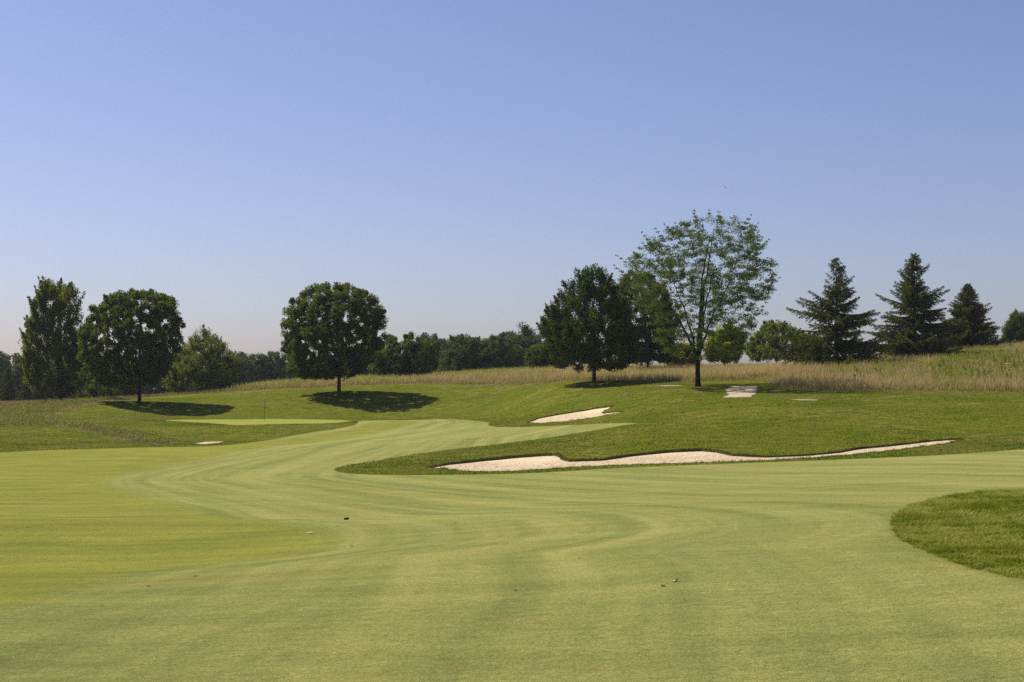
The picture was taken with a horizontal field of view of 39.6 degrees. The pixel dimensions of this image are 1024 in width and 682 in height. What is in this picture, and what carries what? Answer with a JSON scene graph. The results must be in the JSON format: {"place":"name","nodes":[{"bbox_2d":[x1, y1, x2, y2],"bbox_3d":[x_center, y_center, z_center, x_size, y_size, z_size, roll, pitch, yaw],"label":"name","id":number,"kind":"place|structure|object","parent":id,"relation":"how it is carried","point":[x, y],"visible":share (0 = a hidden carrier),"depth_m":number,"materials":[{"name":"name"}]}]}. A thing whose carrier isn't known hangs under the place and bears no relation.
{"place":"outdoors","nodes":[
{"label":"outdoors","id":0,"kind":"place"},
{"bbox_2d":[153,377,173,393],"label":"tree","id":1,"kind":"object","parent":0,"point":[167,390],"visible":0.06,"depth_m":302.22,"materials":[{"name":"green plant"}]},
{"bbox_2d":[0,358,1022,443],"bbox_3d":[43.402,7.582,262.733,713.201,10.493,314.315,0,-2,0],"label":"meadow ground","id":2,"kind":"structure","parent":0,"point":[107,436],"depth_m":151.10,"materials":[{"name":"green plant"}]},
{"bbox_2d":[0,351,14,397],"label":"tree","id":3,"kind":"object","parent":2,"relation":"on","point":[5,364],"visible":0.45,"depth_m":289.88,"materials":[{"name":"green plant"}]},
{"bbox_2d":[0,368,17,401],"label":"cedar tree","id":4,"kind":"object","parent":2,"relation":"on","point":[10,389],"visible":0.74,"depth_m":231.66,"materials":[{"name":"green plant"}]},
{"bbox_2d":[1,353,31,400],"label":"tree","id":5,"kind":"object","parent":2,"relation":"on","point":[17,373],"visible":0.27,"depth_m":298.11,"materials":[{"name":"green plant"}]},
{"bbox_2d":[16,373,36,400],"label":"cedar tree","id":6,"kind":"object","parent":2,"relation":"on","point":[26,395],"visible":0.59,"depth_m":225.62,"materials":[{"name":"green plant"}]},
{"bbox_2d":[27,375,48,400],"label":"cedar tree","id":7,"kind":"object","parent":2,"relation":"on","point":[36,397],"visible":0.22,"depth_m":235.25,"materials":[{"name":"green plant"}]},
{"bbox_2d":[32,359,73,400],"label":"tree","id":8,"kind":"object","parent":2,"relation":"on","point":[53,363],"visible":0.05,"depth_m":297.99,"materials":[{"name":"green plant"}]},
{"bbox_2d":[18,275,88,398],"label":"tall tree","id":9,"kind":"object","parent":2,"relation":"on","point":[37,325],"visible":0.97,"depth_m":183.91,"materials":[{"name":"green plant"}]},
{"bbox_2d":[73,365,124,397],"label":"shrub","id":10,"kind":"object","parent":2,"relation":"on","point":[93,390],"visible":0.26,"depth_m":198.05,"materials":[{"name":"green plant"}]},
{"bbox_2d":[83,351,127,396],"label":"tree","id":11,"kind":"object","parent":2,"relation":"on","point":[90,381],"depth_m":297.90,"materials":[{"name":"green plant"}]},
{"bbox_2d":[101,368,144,397],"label":"shrub","id":12,"kind":"object","parent":2,"relation":"on","point":[127,390],"visible":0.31,"depth_m":197.74,"materials":[{"name":"green plant"}]},
{"bbox_2d":[135,364,168,395],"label":"tree","id":13,"kind":"object","parent":2,"relation":"on","point":[148,389],"visible":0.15,"depth_m":297.49,"materials":[{"name":"green plant"}]},
{"bbox_2d":[173,350,203,391],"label":"tree","id":14,"kind":"object","parent":2,"relation":"on","point":[186,380],"visible":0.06,"depth_m":298.74,"materials":[{"name":"green plant"}]},
{"bbox_2d":[159,324,242,392],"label":"bushy tree","id":15,"kind":"object","parent":2,"relation":"on","point":[210,349],"visible":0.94,"depth_m":202.87,"materials":[{"name":"green plant"}]},
{"bbox_2d":[223,351,260,385],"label":"tree","id":16,"kind":"object","parent":2,"relation":"on","point":[248,373],"visible":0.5,"depth_m":294.28,"materials":[{"name":"green plant"}]},
{"bbox_2d":[238,353,277,383],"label":"tree","id":17,"kind":"object","parent":2,"relation":"on","point":[259,361],"visible":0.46,"depth_m":298.34,"materials":[{"name":"green plant"}]},
{"bbox_2d":[259,351,290,381],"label":"tree","id":18,"kind":"object","parent":2,"relation":"on","point":[278,363],"visible":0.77,"depth_m":298.78,"materials":[{"name":"green plant"}]},
{"bbox_2d":[275,354,292,379],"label":"tree","id":19,"kind":"object","parent":2,"relation":"on","point":[290,374],"visible":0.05,"depth_m":307.32,"materials":[{"name":"green plant"}]},
{"bbox_2d":[292,356,315,379],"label":"tree","id":20,"kind":"object","parent":2,"relation":"on","point":[296,376],"visible":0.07,"depth_m":298.36,"materials":[{"name":"green plant"}]},
{"bbox_2d":[367,350,395,375],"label":"tree","id":21,"kind":"object","parent":2,"relation":"on","point":[375,373],"visible":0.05,"depth_m":278.96,"materials":[{"name":"green plant"}]},
{"bbox_2d":[369,331,438,376],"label":"round bushy tree","id":22,"kind":"object","parent":2,"relation":"on","point":[403,363],"visible":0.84,"depth_m":209.37,"materials":[{"name":"green plant"}]},
{"bbox_2d":[409,332,445,372],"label":"tree","id":23,"kind":"object","parent":2,"relation":"on","point":[437,343],"visible":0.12,"depth_m":283.95,"materials":[{"name":"green plant"}]},
{"bbox_2d":[437,333,488,372],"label":"broad tree","id":24,"kind":"object","parent":2,"relation":"on","point":[456,355],"visible":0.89,"depth_m":237.69,"materials":[{"name":"green plant"}]},
{"bbox_2d":[468,332,525,370],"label":"broad tree","id":25,"kind":"object","parent":2,"relation":"on","point":[492,349],"visible":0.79,"depth_m":237.34,"materials":[{"name":"green plant"}]},
{"bbox_2d":[0,341,1023,442],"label":"weeds","id":26,"kind":"object","parent":2,"relation":"on","point":[129,427],"visible":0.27,"depth_m":147.56,"materials":[{"name":"green plant"}]},
{"bbox_2d":[501,321,539,368],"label":"tree","id":27,"kind":"object","parent":2,"relation":"on","point":[525,337],"visible":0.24,"depth_m":288.12,"materials":[{"name":"green plant"}]},
{"bbox_2d":[522,333,546,348],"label":"tree","id":28,"kind":"object","parent":2,"relation":"on","point":[539,337],"visible":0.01,"depth_m":294.14,"materials":[{"name":"green plant"}]},
{"bbox_2d":[523,342,566,368],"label":"broad tree","id":29,"kind":"object","parent":2,"relation":"on","point":[533,357],"visible":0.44,"depth_m":212.60,"materials":[{"name":"green plant"}]},
{"bbox_2d":[226,340,1023,391],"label":"tall dry grass","id":30,"kind":"structure","parent":2,"relation":"on","point":[866,383],"depth_m":149.58,"materials":[{"name":"beige plant"}]},
{"bbox_2d":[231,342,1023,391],"bbox_3d":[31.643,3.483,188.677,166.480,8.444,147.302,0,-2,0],"label":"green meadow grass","id":31,"kind":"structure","parent":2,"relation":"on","point":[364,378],"depth_m":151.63,"materials":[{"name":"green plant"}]},
{"bbox_2d":[606,270,679,368],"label":"shade tree","id":32,"kind":"object","parent":2,"relation":"on","point":[648,353],"visible":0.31,"depth_m":189.78,"materials":[{"name":"green plant"}]},
{"bbox_2d":[664,340,701,366],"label":"shrub","id":33,"kind":"object","parent":2,"relation":"on","point":[686,357],"visible":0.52,"depth_m":197.62,"materials":[{"name":"green plant"}]},
{"bbox_2d":[702,322,747,364],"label":"young tree","id":34,"kind":"object","parent":2,"relation":"on","point":[723,360],"visible":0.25,"depth_m":188.71,"materials":[{"name":"green plant"}]},
{"bbox_2d":[744,319,811,361],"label":"bushy tree","id":35,"kind":"object","parent":2,"relation":"on","point":[770,332],"visible":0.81,"depth_m":203.32,"materials":[{"name":"green plant"}]},
{"bbox_2d":[768,257,898,367],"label":"spruce tree","id":36,"kind":"object","parent":2,"relation":"on","point":[855,349],"visible":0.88,"depth_m":157.12,"materials":[{"name":"green plant"}]},
{"bbox_2d":[863,253,966,360],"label":"spruce tree","id":37,"kind":"object","parent":2,"relation":"on","point":[907,336],"visible":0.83,"depth_m":164.83,"materials":[{"name":"green plant"}]},
{"bbox_2d":[940,283,1007,349],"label":"spruce tree","id":38,"kind":"object","parent":2,"relation":"on","point":[968,313],"visible":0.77,"depth_m":180.96,"materials":[{"name":"green plant"}]},
{"bbox_2d":[999,309,1023,343],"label":"rounded tree","id":39,"kind":"object","parent":2,"relation":"on","point":[1013,328],"visible":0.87,"depth_m":223.95,"materials":[{"name":"green plant"}]},
{"bbox_2d":[0,378,1023,578],"bbox_3d":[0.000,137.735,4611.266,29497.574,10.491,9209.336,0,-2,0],"label":"ground","id":40,"kind":"structure","parent":0,"point":[305,413],"depth_m":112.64,"materials":[{"name":"green plant"}]},
{"bbox_2d":[76,287,185,402],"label":"maple tree","id":41,"kind":"object","parent":40,"relation":"on","point":[159,357],"visible":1,"depth_m":169.10,"materials":[{"name":"green plant"}]},
{"bbox_2d":[0,383,271,443],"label":"scrub grass","id":42,"kind":"structure","parent":40,"relation":"on","point":[14,403],"depth_m":161.97,"materials":[{"name":"green plant"}]},
{"bbox_2d":[194,441,222,443],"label":"sand bunker","id":43,"kind":"object","parent":40,"relation":"on","point":[208,442],"visible":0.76,"depth_m":109.80},
{"bbox_2d":[166,419,351,424],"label":"putting green","id":44,"kind":"object","parent":40,"relation":"on","point":[256,421],"visible":0.94,"depth_m":147.57,"materials":[{"name":"green plant"}]},
{"bbox_2d":[279,281,388,395],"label":"maple tree","id":45,"kind":"object","parent":40,"relation":"on","point":[348,360],"visible":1,"depth_m":172.97,"materials":[{"name":"green plant"}]},
{"bbox_2d":[0,419,1023,681],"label":"fairway","id":46,"kind":"structure","parent":40,"relation":"on","point":[80,529],"depth_m":14.08,"materials":[{"name":"green plant"}]},
{"bbox_2d":[530,406,617,422],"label":"sand bunker","id":47,"kind":"object","parent":40,"relation":"on","point":[586,413],"visible":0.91,"depth_m":122.57},
{"bbox_2d":[535,263,640,382],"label":"spreading tree","id":48,"kind":"object","parent":40,"relation":"on","point":[564,331],"visible":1,"depth_m":151.01,"materials":[{"name":"green plant"}]},
{"bbox_2d":[431,438,956,471],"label":"sand bunker","id":49,"kind":"object","parent":40,"relation":"on","point":[530,461],"visible":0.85,"depth_m":71.78},
{"bbox_2d":[427,405,962,471],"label":"lip grass","id":50,"kind":"structure","parent":40,"relation":"on","point":[958,439],"depth_m":72.36,"materials":[{"name":"green plant"}]},
{"bbox_2d":[613,209,780,386],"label":"locust tree","id":51,"kind":"object","parent":40,"relation":"on","point":[669,263],"visible":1,"depth_m":129.05,"materials":[{"name":"green plant"}]},
{"bbox_2d":[0,0,1023,371],"label":"sky","id":52,"kind":"structure","parent":0,"point":[454,163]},
{"bbox_2d":[2,493,1023,681],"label":"fairway grass","id":53,"kind":"structure","parent":0,"point":[536,593],"depth_m":12.04,"materials":[{"name":"green plant"}]},
{"bbox_2d":[660,385,811,399],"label":"cart path","id":54,"kind":"structure","parent":0,"point":[741,391],"depth_m":122.85,"materials":[{"name":"concrete"}]},
{"bbox_2d":[885,487,1023,577],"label":"rough grass","id":55,"kind":"structure","parent":0,"point":[948,538],"depth_m":16.85,"materials":[{"name":"green plant"}]}
]}

